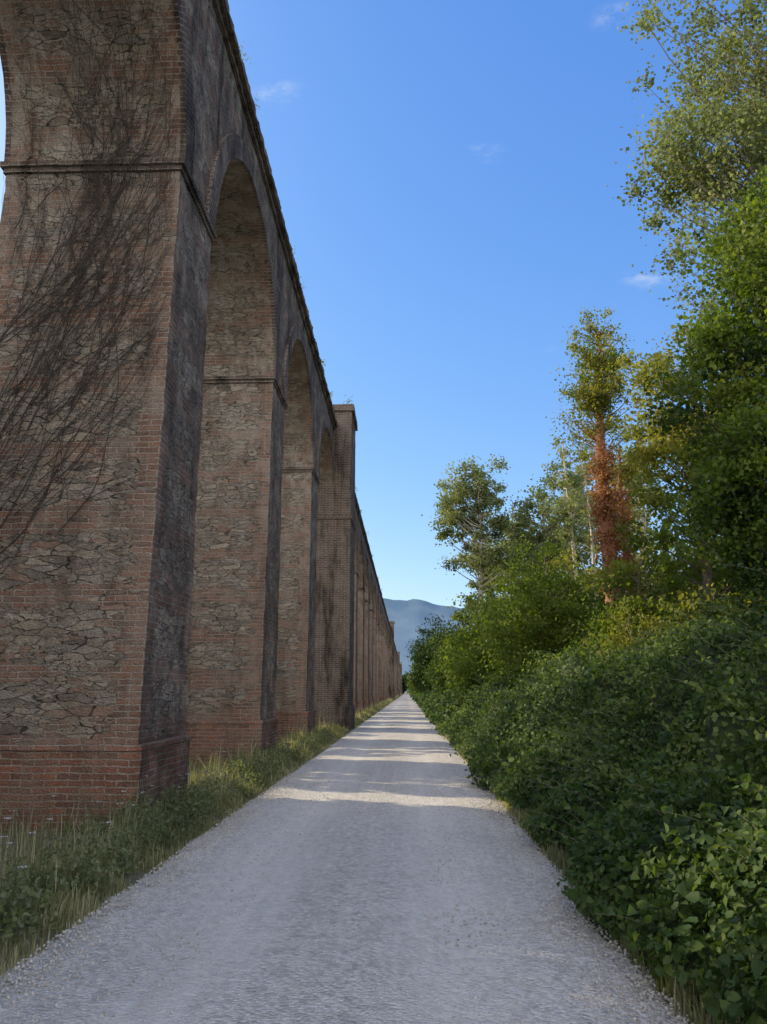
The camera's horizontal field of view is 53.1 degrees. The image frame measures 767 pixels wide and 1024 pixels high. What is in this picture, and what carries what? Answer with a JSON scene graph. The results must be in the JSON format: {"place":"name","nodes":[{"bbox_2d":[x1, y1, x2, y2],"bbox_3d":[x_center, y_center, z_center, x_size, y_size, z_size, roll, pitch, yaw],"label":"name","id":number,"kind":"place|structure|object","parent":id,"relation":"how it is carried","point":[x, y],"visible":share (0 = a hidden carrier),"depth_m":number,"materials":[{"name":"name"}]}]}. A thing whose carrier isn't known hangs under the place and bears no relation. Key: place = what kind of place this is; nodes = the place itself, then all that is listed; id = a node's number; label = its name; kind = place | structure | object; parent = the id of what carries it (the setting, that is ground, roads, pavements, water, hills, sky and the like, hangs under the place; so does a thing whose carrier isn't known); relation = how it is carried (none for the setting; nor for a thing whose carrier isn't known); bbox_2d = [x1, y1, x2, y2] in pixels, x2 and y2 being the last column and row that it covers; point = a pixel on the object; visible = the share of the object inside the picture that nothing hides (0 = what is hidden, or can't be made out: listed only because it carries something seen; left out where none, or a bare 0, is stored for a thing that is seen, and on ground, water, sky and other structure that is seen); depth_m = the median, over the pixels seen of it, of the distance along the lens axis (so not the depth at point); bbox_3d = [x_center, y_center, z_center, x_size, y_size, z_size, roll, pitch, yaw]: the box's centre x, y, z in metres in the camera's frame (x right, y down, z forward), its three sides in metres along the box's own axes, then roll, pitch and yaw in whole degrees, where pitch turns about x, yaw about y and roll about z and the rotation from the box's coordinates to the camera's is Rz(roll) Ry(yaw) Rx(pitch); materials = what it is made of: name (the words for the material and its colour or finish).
{"place":"outdoors","nodes":[
{"label":"outdoors","id":0,"kind":"place"},
{"bbox_2d":[0,694,693,1023],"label":"gravel road","id":1,"kind":"structure","parent":0,"point":[319,939],"depth_m":5.34,"materials":[{"name":"grey gravel"}]},
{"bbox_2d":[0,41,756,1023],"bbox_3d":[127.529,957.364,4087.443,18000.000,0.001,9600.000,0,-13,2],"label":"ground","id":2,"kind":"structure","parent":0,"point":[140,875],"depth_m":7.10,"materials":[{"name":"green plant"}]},
{"bbox_2d":[0,0,401,831],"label":"brick aqueduct","id":3,"kind":"object","parent":2,"relation":"on","point":[142,634],"visible":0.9,"depth_m":11.41,"materials":[{"name":"brown brick"}]},
{"bbox_2d":[0,0,178,573],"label":"dry creeper","id":4,"kind":"object","parent":3,"relation":"attached to","point":[83,271],"visible":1,"depth_m":11.03,"materials":[{"name":"brown plant"}]},
{"bbox_2d":[402,630,470,695],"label":"distant trees","id":5,"kind":"object","parent":2,"relation":"on","point":[405,679],"visible":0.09,"depth_m":214.90,"materials":[{"name":"green plant"}]},
{"bbox_2d":[409,561,766,1023],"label":"ivy bank","id":6,"kind":"structure","parent":2,"relation":"on","point":[639,787],"depth_m":6.73,"materials":[{"name":"green plant"}]},
{"bbox_2d":[401,626,444,698],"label":"shrub","id":7,"kind":"object","parent":6,"relation":"on","point":[416,686],"visible":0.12,"depth_m":87.73,"materials":[{"name":"green plant"}]},
{"bbox_2d":[399,613,459,693],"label":"shrub","id":8,"kind":"object","parent":6,"relation":"on","point":[419,657],"visible":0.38,"depth_m":72.03,"materials":[{"name":"green plant"}]},
{"bbox_2d":[415,623,470,699],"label":"shrub","id":9,"kind":"object","parent":6,"relation":"on","point":[432,643],"visible":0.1,"depth_m":58.98,"materials":[{"name":"green plant"}]},
{"bbox_2d":[422,639,466,698],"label":"shrub","id":10,"kind":"object","parent":6,"relation":"on","point":[440,684],"visible":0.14,"depth_m":51.07,"materials":[{"name":"green plant"}]},
{"bbox_2d":[431,585,505,692],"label":"shrub","id":11,"kind":"object","parent":6,"relation":"on","point":[450,646],"visible":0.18,"depth_m":44.88,"materials":[{"name":"green plant"}]},
{"bbox_2d":[421,453,516,611],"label":"poplar tree","id":12,"kind":"object","parent":6,"relation":"on","point":[481,494],"visible":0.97,"depth_m":55.54,"materials":[{"name":"green plant"}]},
{"bbox_2d":[449,536,513,631],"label":"poplar tree","id":13,"kind":"object","parent":6,"relation":"on","point":[471,584],"visible":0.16,"depth_m":65.53,"materials":[{"name":"green plant"}]},
{"bbox_2d":[443,597,529,707],"bbox_3d":[4.971,6.112,33.317,4.902,4.872,5.021,0,-13,2],"label":"shrub","id":14,"kind":"object","parent":6,"relation":"on","point":[464,663],"visible":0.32,"depth_m":32.68,"materials":[{"name":"green plant"}]},
{"bbox_2d":[466,502,547,620],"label":"poplar tree","id":15,"kind":"object","parent":6,"relation":"on","point":[513,526],"visible":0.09,"depth_m":60.32,"materials":[{"name":"green plant"}]},
{"bbox_2d":[475,566,575,649],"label":"shrub","id":16,"kind":"object","parent":6,"relation":"on","point":[515,595],"visible":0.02,"depth_m":43.44,"materials":[{"name":"green plant"}]},
{"bbox_2d":[464,533,612,689],"bbox_3d":[5.313,3.739,25.568,5.808,6.096,5.101,0,-13,2],"label":"shrub","id":17,"kind":"object","parent":6,"relation":"on","point":[538,628],"visible":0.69,"depth_m":25.01,"materials":[{"name":"green plant"}]},
{"bbox_2d":[505,484,588,614],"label":"poplar tree","id":18,"kind":"object","parent":6,"relation":"on","point":[524,518],"visible":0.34,"depth_m":54.52,"materials":[{"name":"green plant"}]},
{"bbox_2d":[498,563,599,650],"bbox_3d":[7.511,5.505,35.057,5.982,6.626,5.807,-11,-17,38],"label":"shrub","id":19,"kind":"object","parent":6,"relation":"on","point":[552,590],"visible":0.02,"depth_m":35.47,"materials":[{"name":"green plant"}]},
{"bbox_2d":[530,461,602,596],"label":"poplar tree","id":20,"kind":"object","parent":6,"relation":"on","point":[585,558],"visible":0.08,"depth_m":55.95,"materials":[{"name":"green plant"}]},
{"bbox_2d":[534,434,625,607],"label":"birch tree","id":21,"kind":"object","parent":6,"relation":"on","point":[566,482],"visible":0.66,"depth_m":44.54,"materials":[{"name":"green plant"}]},
{"bbox_2d":[518,636,648,683],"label":"shrub","id":22,"kind":"object","parent":6,"relation":"on","point":[598,647],"visible":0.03,"depth_m":17.19,"materials":[{"name":"green plant"}]},
{"bbox_2d":[559,427,621,610],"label":"birch tree","id":23,"kind":"object","parent":6,"relation":"on","point":[591,537],"visible":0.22,"depth_m":47.90,"materials":[{"name":"green plant"}]},
{"bbox_2d":[545,302,661,609],"bbox_3d":[8.566,-0.665,28.744,4.767,15.199,4.141,0,-13,2],"label":"creeper covered tree","id":24,"kind":"object","parent":6,"relation":"on","point":[597,393],"visible":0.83,"depth_m":29.03,"materials":[{"name":"green plant"}]},
{"bbox_2d":[570,573,668,656],"bbox_3d":[8.665,4.668,28.193,4.822,5.628,4.773,-10,-17,37],"label":"shrub","id":25,"kind":"object","parent":6,"relation":"on","point":[627,595],"visible":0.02,"depth_m":28.36,"materials":[{"name":"green plant"}]},
{"bbox_2d":[565,598,679,659],"bbox_3d":[6.242,3.628,19.149,3.253,3.121,3.447,5,-14,-21],"label":"shrub","id":26,"kind":"object","parent":6,"relation":"on","point":[623,640],"visible":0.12,"depth_m":19.76,"materials":[{"name":"green plant"}]},
{"bbox_2d":[588,450,665,606],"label":"birch tree","id":27,"kind":"object","parent":6,"relation":"on","point":[647,525],"visible":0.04,"depth_m":43.35,"materials":[{"name":"green plant"}]},
{"bbox_2d":[588,407,683,608],"bbox_3d":[12.142,1.854,36.297,4.562,14.126,4.829,0,-13,2],"label":"birch tree","id":28,"kind":"object","parent":6,"relation":"on","point":[642,510],"visible":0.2,"depth_m":36.12,"materials":[{"name":"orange plant"}]},
{"bbox_2d":[555,535,725,664],"bbox_3d":[7.057,2.960,21.268,4.924,5.123,4.876,0,-13,2],"label":"shrub","id":29,"kind":"object","parent":6,"relation":"on","point":[639,605],"visible":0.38,"depth_m":21.46,"materials":[{"name":"green plant"}]},
{"bbox_2d":[595,315,766,621],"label":"acacia tree","id":30,"kind":"object","parent":6,"relation":"on","point":[666,449],"visible":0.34,"depth_m":22.98,"materials":[{"name":"green plant"}]},
{"bbox_2d":[607,0,766,344],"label":"poplar tree","id":31,"kind":"object","parent":6,"relation":"on","point":[747,123],"visible":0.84,"depth_m":23.35,"materials":[{"name":"green plant"}]},
{"bbox_2d":[622,603,760,661],"bbox_3d":[5.283,2.573,11.956,2.975,2.229,3.115,-7,-15,28],"label":"shrub","id":32,"kind":"object","parent":6,"relation":"on","point":[673,631],"depth_m":12.18,"materials":[{"name":"green plant"}]},
{"bbox_2d":[623,585,763,667],"bbox_3d":[5.912,2.837,14.227,3.127,2.935,3.782,-12,-18,41],"label":"shrub","id":33,"kind":"object","parent":6,"relation":"on","point":[710,611],"visible":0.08,"depth_m":14.42,"materials":[{"name":"green plant"}]},
{"bbox_2d":[641,151,766,625],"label":"ivy covered tree","id":34,"kind":"object","parent":6,"relation":"on","point":[733,462],"visible":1,"depth_m":16.08,"materials":[{"name":"green plant"}]},
{"bbox_2d":[642,579,766,642],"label":"shrub","id":35,"kind":"object","parent":6,"relation":"on","point":[686,605],"visible":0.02,"depth_m":16.92,"materials":[{"name":"green plant"}]},
{"bbox_2d":[561,515,764,630],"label":"woodland","id":36,"kind":"object","parent":2,"relation":"on","point":[726,585],"visible":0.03,"depth_m":28.33,"materials":[{"name":"green plant"}]},
{"bbox_2d":[0,0,766,607],"label":"sky","id":37,"kind":"structure","parent":0,"point":[442,170],"materials":[{"name":"blue"}]},
{"bbox_2d":[383,598,655,691],"bbox_3d":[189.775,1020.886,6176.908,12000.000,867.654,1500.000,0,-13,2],"label":"mountains","id":38,"kind":"structure","parent":0,"point":[407,617],"depth_m":6601.15,"materials":[{"name":"blue"}]}
]}

